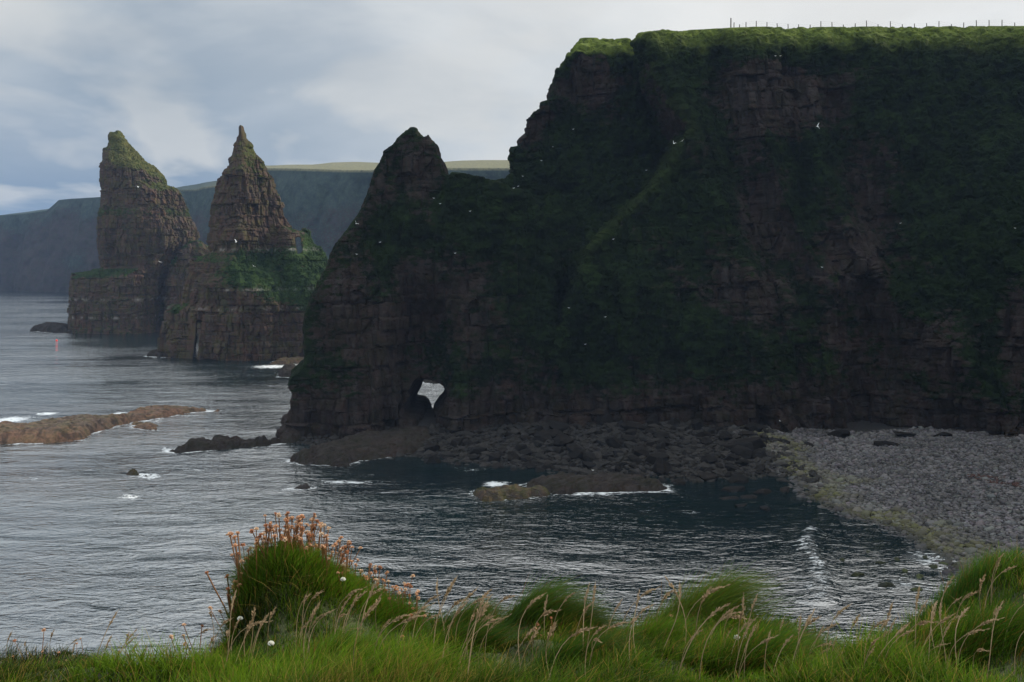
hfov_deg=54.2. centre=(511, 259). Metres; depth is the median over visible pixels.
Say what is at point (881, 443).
boulder
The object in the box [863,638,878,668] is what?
seeding grass stalk
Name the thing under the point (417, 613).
seeding grass stalk
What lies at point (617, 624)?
seeding grass stalk
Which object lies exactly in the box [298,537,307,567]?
thrift flower
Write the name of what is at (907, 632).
seeding grass stalk
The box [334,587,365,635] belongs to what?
seeding grass stalk
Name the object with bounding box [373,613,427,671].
seeding grass stalk
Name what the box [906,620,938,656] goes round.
seeding grass stalk
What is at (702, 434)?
boulder
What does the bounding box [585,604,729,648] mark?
grass tuft
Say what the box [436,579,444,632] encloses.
seeding grass stalk
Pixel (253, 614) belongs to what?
seeding grass stalk
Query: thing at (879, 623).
seeding grass stalk
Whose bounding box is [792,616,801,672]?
seeding grass stalk
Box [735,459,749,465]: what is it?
boulder
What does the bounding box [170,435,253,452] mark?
rock platform
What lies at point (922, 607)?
seeding grass stalk
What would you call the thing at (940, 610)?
seeding grass stalk
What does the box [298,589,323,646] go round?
seeding grass stalk
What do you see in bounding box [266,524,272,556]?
thrift flower
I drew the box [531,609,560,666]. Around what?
seeding grass stalk
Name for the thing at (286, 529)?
thrift flower
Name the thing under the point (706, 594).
seeding grass stalk
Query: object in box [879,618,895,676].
seeding grass stalk
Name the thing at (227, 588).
thrift flower
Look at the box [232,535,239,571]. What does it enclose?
thrift flower
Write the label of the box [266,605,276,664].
seeding grass stalk
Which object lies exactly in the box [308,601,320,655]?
seeding grass stalk
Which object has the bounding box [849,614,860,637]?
seeding grass stalk
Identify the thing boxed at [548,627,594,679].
seeding grass stalk
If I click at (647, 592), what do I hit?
seeding grass stalk
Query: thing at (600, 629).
seeding grass stalk
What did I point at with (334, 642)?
grass tuft
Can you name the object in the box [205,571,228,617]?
thrift flower
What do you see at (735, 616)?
seeding grass stalk
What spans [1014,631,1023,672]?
seeding grass stalk
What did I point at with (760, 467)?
boulder
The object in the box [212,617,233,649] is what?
seeding grass stalk
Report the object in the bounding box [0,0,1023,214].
sky
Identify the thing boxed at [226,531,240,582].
thrift flower
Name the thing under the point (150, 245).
sea stack
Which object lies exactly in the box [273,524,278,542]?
thrift flower
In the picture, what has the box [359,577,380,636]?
seeding grass stalk
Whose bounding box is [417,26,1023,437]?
cliff
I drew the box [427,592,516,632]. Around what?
grass tuft
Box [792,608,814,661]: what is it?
seeding grass stalk
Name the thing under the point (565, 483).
rock platform
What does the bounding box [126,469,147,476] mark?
rock
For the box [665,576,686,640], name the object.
seeding grass stalk
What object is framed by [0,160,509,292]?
cliffs
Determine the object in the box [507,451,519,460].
boulder
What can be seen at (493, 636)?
grass tuft
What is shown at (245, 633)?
seeding grass stalk
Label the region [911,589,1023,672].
grass tuft
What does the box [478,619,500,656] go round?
seeding grass stalk
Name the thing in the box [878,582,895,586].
rock
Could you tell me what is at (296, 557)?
grass tuft
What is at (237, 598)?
thrift flower
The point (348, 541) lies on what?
thrift flower
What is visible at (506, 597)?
seeding grass stalk
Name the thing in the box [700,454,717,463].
boulder
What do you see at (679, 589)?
seeding grass stalk
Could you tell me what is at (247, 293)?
sea stack
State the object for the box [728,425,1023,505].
cobbles
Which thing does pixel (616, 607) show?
seeding grass stalk
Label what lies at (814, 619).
seeding grass stalk
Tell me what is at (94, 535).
sea
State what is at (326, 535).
thrift flower
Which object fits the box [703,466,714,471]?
boulder
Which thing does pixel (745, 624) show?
seeding grass stalk
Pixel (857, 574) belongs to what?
rock
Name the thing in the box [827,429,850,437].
boulder
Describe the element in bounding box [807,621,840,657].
seeding grass stalk
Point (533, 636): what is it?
seeding grass stalk
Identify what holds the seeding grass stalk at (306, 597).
on the grassy bank
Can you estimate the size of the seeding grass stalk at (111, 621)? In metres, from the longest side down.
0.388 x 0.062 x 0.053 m
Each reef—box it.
[0,413,130,444]
[127,405,219,421]
[132,421,157,429]
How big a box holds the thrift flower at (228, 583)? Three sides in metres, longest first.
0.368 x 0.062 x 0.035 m
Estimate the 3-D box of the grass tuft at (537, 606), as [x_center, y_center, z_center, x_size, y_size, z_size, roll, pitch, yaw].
[0.121,1.796,5.105,0.903,0.442,0.578,0,0,-27]
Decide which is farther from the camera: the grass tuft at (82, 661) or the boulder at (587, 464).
the boulder at (587, 464)
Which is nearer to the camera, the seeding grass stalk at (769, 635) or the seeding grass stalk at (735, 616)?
the seeding grass stalk at (769, 635)
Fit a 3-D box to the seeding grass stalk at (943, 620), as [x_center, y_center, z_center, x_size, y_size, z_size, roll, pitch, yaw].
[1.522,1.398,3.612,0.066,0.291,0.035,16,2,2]
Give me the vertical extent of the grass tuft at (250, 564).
0.790 m
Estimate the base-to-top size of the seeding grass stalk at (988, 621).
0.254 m
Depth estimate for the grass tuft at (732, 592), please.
4.97 m
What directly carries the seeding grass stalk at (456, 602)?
on the grassy bank
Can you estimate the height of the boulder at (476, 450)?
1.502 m
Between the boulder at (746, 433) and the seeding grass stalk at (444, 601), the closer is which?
the seeding grass stalk at (444, 601)
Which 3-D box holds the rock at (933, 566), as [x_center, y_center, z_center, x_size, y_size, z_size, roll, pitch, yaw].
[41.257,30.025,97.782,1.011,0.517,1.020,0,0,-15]
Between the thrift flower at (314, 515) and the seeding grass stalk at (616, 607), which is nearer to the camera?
the seeding grass stalk at (616, 607)
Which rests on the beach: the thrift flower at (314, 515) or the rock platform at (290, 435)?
the rock platform at (290, 435)
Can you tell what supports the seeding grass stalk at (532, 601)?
on the grassy bank
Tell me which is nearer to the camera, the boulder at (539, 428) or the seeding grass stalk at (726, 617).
the seeding grass stalk at (726, 617)
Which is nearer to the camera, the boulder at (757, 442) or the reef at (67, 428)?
the boulder at (757, 442)
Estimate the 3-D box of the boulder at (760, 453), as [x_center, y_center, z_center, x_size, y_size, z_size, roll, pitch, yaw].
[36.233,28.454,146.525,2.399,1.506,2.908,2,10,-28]
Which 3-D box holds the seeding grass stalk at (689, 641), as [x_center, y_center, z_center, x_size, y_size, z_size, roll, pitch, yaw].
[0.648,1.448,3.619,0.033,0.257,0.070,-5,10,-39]
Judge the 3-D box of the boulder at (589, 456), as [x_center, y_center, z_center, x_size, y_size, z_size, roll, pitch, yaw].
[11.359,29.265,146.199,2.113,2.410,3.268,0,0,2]
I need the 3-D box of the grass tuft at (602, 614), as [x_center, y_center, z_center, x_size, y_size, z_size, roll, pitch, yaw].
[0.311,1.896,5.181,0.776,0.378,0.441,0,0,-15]
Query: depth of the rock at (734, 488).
129.98 m
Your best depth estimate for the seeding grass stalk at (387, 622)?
4.03 m
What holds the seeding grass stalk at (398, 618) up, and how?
on the grassy bank
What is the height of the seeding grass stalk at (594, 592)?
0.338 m
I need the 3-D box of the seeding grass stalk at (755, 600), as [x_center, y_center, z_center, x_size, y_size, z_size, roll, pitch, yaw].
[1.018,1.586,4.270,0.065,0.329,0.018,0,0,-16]
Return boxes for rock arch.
[275,127,440,438]
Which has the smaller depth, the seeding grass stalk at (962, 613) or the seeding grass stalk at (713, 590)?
the seeding grass stalk at (962, 613)
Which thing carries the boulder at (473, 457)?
on the beach
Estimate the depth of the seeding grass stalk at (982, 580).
3.96 m
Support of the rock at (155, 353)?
in the sea
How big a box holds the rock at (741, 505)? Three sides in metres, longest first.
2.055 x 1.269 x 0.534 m
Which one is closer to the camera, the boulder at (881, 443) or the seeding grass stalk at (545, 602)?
the seeding grass stalk at (545, 602)
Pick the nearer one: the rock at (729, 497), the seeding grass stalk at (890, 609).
the seeding grass stalk at (890, 609)
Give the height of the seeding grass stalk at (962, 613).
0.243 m
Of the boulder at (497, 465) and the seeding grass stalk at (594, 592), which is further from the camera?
the boulder at (497, 465)
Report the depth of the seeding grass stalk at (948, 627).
3.75 m
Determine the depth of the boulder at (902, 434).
156.43 m
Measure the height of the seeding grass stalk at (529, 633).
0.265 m
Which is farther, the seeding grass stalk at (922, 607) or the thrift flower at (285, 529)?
the thrift flower at (285, 529)
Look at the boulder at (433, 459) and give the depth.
148.03 m
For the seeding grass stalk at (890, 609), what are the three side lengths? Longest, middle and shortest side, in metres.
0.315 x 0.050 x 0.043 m
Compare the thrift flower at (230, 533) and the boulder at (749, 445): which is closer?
the thrift flower at (230, 533)
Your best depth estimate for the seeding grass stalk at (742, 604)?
4.05 m
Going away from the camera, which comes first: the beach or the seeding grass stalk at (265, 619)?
the seeding grass stalk at (265, 619)
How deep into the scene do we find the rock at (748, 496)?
126.20 m
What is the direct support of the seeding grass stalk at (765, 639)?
on the grassy bank
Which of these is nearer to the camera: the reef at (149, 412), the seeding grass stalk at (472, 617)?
the seeding grass stalk at (472, 617)
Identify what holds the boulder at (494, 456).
on the beach
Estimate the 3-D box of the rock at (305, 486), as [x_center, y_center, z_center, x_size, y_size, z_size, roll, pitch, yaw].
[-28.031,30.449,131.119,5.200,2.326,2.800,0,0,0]
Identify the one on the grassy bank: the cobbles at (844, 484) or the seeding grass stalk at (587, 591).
the seeding grass stalk at (587, 591)
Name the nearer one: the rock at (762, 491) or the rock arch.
the rock at (762, 491)
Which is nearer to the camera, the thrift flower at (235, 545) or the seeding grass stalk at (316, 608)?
the seeding grass stalk at (316, 608)
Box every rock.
[30,322,71,332]
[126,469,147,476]
[147,349,167,357]
[269,356,303,364]
[277,363,295,376]
[294,483,312,488]
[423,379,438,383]
[473,484,550,501]
[719,496,738,499]
[721,486,745,491]
[735,503,746,506]
[740,494,756,497]
[753,489,771,493]
[760,505,769,510]
[780,486,789,492]
[851,572,864,575]
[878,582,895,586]
[910,587,922,591]
[929,564,937,568]
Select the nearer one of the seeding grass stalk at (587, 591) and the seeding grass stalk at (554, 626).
the seeding grass stalk at (554, 626)
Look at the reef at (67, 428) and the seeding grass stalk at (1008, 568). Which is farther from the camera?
the reef at (67, 428)
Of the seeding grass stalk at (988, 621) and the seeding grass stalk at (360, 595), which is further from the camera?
the seeding grass stalk at (360, 595)
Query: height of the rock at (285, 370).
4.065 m
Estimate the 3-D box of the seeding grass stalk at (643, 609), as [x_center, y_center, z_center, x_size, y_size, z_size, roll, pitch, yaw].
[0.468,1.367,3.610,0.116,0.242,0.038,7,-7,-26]
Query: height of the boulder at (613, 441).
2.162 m
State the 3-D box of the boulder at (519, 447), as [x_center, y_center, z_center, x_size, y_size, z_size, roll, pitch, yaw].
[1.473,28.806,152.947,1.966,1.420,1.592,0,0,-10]
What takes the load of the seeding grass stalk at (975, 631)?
on the grassy bank
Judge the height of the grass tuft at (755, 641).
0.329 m
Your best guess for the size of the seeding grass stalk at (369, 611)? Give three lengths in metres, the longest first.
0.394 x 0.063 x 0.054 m
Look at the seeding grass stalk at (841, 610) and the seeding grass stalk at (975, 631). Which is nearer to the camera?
the seeding grass stalk at (975, 631)
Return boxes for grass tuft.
[33,649,110,667]
[187,635,315,667]
[207,538,312,650]
[223,535,409,646]
[272,620,439,672]
[304,548,422,634]
[334,578,442,638]
[388,608,546,651]
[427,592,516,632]
[444,570,624,635]
[494,616,676,677]
[547,595,629,634]
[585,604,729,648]
[610,557,798,633]
[659,612,831,681]
[726,607,839,665]
[826,613,945,660]
[887,543,1023,642]
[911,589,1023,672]
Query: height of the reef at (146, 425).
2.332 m
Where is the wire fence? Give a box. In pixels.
[730,18,1020,28]
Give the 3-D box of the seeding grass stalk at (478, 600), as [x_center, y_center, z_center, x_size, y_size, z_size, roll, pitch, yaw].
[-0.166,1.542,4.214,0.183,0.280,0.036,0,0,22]
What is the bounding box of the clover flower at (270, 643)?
[268,641,274,663]
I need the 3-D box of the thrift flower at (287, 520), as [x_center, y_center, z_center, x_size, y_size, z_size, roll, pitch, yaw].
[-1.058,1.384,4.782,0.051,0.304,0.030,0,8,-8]
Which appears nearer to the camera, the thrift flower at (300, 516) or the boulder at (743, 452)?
the thrift flower at (300, 516)
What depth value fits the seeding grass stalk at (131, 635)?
5.13 m
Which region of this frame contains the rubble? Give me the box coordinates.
[295,418,821,482]
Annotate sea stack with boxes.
[67,130,207,333]
[157,125,327,360]
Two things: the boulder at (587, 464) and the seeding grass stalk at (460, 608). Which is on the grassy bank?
the seeding grass stalk at (460, 608)
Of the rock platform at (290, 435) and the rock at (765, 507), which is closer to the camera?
the rock at (765, 507)
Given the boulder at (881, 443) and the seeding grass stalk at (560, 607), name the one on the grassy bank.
the seeding grass stalk at (560, 607)
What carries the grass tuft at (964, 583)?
on the grassy bank
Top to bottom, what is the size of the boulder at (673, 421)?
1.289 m
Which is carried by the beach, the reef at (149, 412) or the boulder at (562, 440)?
the boulder at (562, 440)
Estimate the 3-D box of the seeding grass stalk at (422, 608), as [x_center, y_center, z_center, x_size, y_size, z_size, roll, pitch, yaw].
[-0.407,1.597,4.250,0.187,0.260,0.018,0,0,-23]
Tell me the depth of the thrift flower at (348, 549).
4.93 m
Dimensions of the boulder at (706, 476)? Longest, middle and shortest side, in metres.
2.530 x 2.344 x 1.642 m
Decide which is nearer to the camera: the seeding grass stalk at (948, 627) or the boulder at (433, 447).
the seeding grass stalk at (948, 627)
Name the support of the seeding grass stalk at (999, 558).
on the grassy bank
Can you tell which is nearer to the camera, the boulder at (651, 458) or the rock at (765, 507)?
the rock at (765, 507)
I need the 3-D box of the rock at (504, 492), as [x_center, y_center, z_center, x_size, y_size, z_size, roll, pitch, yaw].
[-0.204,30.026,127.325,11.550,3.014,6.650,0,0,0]
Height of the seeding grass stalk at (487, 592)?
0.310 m
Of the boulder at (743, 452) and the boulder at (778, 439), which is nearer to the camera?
the boulder at (743, 452)
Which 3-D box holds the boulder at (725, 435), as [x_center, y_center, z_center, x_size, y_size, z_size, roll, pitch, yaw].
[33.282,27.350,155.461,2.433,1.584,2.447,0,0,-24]
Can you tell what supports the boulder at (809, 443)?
on the beach
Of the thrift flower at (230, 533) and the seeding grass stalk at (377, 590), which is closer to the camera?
the seeding grass stalk at (377, 590)
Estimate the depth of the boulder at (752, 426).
158.91 m
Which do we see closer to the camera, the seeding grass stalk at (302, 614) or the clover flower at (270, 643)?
the clover flower at (270, 643)
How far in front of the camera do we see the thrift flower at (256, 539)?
4.77 m
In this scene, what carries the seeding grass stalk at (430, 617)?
on the grassy bank
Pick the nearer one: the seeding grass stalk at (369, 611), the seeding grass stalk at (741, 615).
the seeding grass stalk at (369, 611)
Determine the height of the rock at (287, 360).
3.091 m
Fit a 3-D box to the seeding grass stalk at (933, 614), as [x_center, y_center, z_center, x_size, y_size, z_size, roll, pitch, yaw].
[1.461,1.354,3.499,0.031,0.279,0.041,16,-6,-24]
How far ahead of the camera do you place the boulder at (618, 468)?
140.94 m
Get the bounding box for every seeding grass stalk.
[98,609,118,650]
[120,628,137,651]
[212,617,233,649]
[225,620,272,664]
[227,589,236,659]
[244,619,253,656]
[250,607,255,649]
[250,613,268,659]
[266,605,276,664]
[296,593,310,646]
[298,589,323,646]
[300,591,307,644]
[303,610,313,653]
[307,609,334,656]
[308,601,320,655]
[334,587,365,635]
[334,595,351,638]
[340,592,358,643]
[342,591,366,632]
[353,602,376,660]
[357,587,384,629]
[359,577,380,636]
[373,612,414,661]
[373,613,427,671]
[375,593,381,636]
[377,619,390,637]
[399,603,434,638]
[399,608,430,634]
[412,593,442,639]
[415,613,442,637]
[429,577,456,637]
[433,579,455,642]
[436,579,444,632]
[442,600,468,663]
[443,599,463,628]
[447,588,476,645]
[455,594,492,646]
[457,616,499,672]
[459,596,490,659]
[463,604,489,665]
[466,612,474,661]
[467,594,484,672]
[468,589,491,627]
[471,616,492,652]
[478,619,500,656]
[485,595,515,654]
[510,626,535,670]
[517,627,539,681]
[518,593,545,674]
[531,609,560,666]
[544,595,547,636]
[545,620,557,676]
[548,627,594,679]
[553,592,574,638]
[574,603,590,639]
[582,583,589,658]
[585,624,605,677]
[586,582,596,653]
[589,621,631,664]
[606,600,621,632]
[620,587,658,632]
[629,604,653,667]
[633,589,639,647]
[656,590,672,624]
[661,584,681,656]
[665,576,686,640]
[678,603,729,673]
[681,629,702,670]
[683,584,728,631]
[695,587,711,642]
[699,605,738,681]
[708,611,741,646]
[711,614,751,633]
[728,619,750,670]
[733,620,751,681]
[737,606,744,668]
[739,635,777,674]
[741,593,747,633]
[744,623,756,681]
[747,594,757,630]
[764,631,770,672]
[774,635,792,669]
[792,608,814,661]
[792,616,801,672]
[797,615,820,657]
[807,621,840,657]
[826,604,850,657]
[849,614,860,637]
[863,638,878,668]
[864,619,890,671]
[870,625,907,678]
[875,614,891,636]
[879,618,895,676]
[882,629,914,667]
[885,600,893,631]
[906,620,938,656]
[913,586,919,660]
[913,599,927,635]
[920,614,953,655]
[927,608,935,667]
[930,600,937,651]
[934,622,950,665]
[938,575,954,625]
[939,599,946,672]
[948,628,989,660]
[954,591,976,626]
[955,607,968,662]
[958,617,1004,661]
[973,648,985,659]
[979,575,985,615]
[985,565,1016,605]
[987,600,1003,675]
[991,553,1003,592]
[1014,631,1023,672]
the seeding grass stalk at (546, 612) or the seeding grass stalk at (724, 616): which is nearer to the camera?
the seeding grass stalk at (724, 616)
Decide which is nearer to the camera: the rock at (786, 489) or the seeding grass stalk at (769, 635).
the seeding grass stalk at (769, 635)
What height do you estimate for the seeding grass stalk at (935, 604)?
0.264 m
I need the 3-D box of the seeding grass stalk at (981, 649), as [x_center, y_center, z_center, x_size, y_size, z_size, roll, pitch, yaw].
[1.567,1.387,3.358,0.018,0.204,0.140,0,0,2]
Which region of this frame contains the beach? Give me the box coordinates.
[275,409,1023,555]
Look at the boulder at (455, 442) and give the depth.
156.22 m
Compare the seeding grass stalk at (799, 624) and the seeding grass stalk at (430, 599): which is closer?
the seeding grass stalk at (799, 624)
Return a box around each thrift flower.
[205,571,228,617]
[224,574,230,604]
[225,587,233,630]
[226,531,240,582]
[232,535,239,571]
[232,543,240,603]
[233,580,237,618]
[234,583,241,624]
[236,531,241,569]
[237,552,243,592]
[249,529,265,557]
[254,538,257,575]
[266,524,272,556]
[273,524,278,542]
[276,512,280,545]
[283,513,287,550]
[283,518,289,549]
[285,519,294,558]
[293,514,303,542]
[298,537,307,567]
[307,513,315,545]
[319,532,323,574]
[323,534,328,576]
[336,540,349,576]
[344,550,348,576]
[346,541,351,564]
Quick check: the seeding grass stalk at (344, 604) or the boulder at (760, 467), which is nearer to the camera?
the seeding grass stalk at (344, 604)
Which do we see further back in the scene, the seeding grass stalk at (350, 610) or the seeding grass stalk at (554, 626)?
the seeding grass stalk at (350, 610)
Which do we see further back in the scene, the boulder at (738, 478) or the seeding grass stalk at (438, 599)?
the boulder at (738, 478)
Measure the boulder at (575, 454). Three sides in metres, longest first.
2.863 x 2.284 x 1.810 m
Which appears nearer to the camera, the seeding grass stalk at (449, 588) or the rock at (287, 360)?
the seeding grass stalk at (449, 588)
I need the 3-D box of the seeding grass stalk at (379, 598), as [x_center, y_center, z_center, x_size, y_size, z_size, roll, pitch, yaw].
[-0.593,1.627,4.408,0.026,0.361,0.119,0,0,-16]
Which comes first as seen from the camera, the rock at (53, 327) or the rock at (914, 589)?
the rock at (914, 589)
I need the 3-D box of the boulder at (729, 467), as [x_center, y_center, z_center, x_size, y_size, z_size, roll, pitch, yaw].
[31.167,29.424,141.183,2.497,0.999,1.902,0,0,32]
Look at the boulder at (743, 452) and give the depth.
146.46 m
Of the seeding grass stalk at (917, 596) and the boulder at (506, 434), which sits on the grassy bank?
the seeding grass stalk at (917, 596)
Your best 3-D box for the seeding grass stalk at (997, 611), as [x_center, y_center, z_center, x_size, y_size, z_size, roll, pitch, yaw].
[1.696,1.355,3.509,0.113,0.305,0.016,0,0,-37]
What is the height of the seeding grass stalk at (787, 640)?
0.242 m
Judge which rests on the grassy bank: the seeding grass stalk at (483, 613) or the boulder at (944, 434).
the seeding grass stalk at (483, 613)
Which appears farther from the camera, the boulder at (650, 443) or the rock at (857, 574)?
the boulder at (650, 443)
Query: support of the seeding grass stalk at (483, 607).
on the grassy bank
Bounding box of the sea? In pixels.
[0,291,961,665]
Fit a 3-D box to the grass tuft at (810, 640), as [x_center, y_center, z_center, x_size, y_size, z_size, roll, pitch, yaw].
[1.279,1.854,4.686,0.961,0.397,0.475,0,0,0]
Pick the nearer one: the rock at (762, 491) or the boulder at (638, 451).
the rock at (762, 491)
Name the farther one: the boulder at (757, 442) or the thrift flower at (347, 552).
the boulder at (757, 442)
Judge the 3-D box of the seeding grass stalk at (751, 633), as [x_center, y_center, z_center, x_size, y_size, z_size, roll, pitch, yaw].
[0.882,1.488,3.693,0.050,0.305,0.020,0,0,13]
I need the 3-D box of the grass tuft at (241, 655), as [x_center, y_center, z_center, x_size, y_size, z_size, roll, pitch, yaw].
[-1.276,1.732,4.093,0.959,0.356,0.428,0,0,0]
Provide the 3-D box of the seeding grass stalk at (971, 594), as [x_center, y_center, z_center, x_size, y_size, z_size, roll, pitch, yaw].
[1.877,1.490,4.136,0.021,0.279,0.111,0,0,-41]
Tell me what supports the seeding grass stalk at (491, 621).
on the grassy bank
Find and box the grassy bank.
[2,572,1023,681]
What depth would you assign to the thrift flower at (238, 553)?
4.84 m
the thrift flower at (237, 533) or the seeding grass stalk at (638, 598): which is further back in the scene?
the thrift flower at (237, 533)
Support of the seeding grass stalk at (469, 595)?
on the grassy bank
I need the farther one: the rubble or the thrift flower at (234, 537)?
the rubble
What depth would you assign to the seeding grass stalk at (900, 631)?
3.49 m
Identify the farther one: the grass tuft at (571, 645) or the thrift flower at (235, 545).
the thrift flower at (235, 545)
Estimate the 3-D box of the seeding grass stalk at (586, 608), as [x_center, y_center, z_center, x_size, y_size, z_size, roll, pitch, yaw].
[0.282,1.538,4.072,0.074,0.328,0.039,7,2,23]
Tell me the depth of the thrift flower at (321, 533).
4.80 m
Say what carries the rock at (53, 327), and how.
in the sea
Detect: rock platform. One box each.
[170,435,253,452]
[239,426,306,447]
[290,425,430,466]
[526,471,666,494]
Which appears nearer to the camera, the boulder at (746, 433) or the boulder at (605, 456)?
the boulder at (605, 456)
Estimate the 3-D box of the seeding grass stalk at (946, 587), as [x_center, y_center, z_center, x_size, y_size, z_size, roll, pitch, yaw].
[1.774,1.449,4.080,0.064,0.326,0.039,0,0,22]
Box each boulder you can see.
[423,443,439,451]
[424,455,440,462]
[450,438,462,446]
[469,447,486,454]
[469,455,479,459]
[489,452,500,461]
[491,463,503,467]
[504,432,512,436]
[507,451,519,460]
[515,443,527,450]
[535,425,542,431]
[553,434,573,446]
[568,449,584,459]
[582,461,595,468]
[583,451,596,461]
[602,453,613,458]
[605,436,621,447]
[614,466,622,471]
[632,445,648,457]
[644,452,668,464]
[646,440,655,446]
[653,458,671,474]
[655,437,669,446]
[667,418,679,424]
[695,431,710,436]
[699,472,716,480]
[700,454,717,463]
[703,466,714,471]
[718,431,732,439]
[720,436,766,449]
[725,464,739,470]
[728,474,748,482]
[730,445,751,458]
[732,441,753,450]
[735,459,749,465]
[738,431,754,436]
[744,422,762,431]
[752,449,766,458]
[753,464,764,470]
[760,436,789,444]
[804,441,813,446]
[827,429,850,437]
[873,441,899,445]
[893,431,915,436]
[934,432,952,435]
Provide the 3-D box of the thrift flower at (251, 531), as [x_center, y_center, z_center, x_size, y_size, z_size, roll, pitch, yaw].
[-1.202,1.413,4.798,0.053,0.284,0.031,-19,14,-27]
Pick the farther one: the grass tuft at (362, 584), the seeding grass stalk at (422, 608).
the grass tuft at (362, 584)
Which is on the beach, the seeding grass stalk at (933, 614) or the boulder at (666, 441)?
the boulder at (666, 441)
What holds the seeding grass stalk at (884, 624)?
on the grassy bank
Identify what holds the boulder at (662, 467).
on the beach
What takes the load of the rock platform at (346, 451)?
on the beach
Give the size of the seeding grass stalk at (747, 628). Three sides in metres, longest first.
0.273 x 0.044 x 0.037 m
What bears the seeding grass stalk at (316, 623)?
on the grassy bank
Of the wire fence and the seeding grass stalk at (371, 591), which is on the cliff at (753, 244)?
the wire fence
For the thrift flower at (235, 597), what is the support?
on the grassy bank
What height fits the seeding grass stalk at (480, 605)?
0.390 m
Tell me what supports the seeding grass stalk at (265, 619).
on the grassy bank
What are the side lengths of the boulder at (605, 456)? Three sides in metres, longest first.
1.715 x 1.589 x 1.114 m
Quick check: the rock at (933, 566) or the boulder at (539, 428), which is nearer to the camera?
the rock at (933, 566)
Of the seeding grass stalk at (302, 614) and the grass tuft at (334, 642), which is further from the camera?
the seeding grass stalk at (302, 614)
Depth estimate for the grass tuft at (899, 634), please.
4.13 m
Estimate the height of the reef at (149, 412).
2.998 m
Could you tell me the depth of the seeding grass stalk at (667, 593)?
4.24 m
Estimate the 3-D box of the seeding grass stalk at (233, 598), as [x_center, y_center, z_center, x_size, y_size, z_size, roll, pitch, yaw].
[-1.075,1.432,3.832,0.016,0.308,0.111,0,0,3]
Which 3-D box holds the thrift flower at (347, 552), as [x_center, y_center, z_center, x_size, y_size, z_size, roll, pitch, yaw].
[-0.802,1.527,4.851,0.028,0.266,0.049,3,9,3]
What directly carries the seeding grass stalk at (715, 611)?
on the grassy bank
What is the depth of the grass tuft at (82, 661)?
4.62 m
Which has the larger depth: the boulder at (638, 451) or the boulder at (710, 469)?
the boulder at (638, 451)
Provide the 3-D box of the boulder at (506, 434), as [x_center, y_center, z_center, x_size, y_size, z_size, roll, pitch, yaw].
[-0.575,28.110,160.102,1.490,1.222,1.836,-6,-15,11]
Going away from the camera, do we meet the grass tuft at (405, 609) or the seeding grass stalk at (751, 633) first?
the seeding grass stalk at (751, 633)
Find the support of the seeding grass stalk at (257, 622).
on the grassy bank
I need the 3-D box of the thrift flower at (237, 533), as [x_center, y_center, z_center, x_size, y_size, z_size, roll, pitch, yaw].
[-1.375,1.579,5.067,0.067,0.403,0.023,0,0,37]
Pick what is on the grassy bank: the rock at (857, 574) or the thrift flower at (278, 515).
the thrift flower at (278, 515)
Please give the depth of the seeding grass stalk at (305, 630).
3.92 m
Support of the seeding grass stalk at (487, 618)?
on the grassy bank
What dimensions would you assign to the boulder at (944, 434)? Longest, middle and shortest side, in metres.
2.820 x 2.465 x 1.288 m

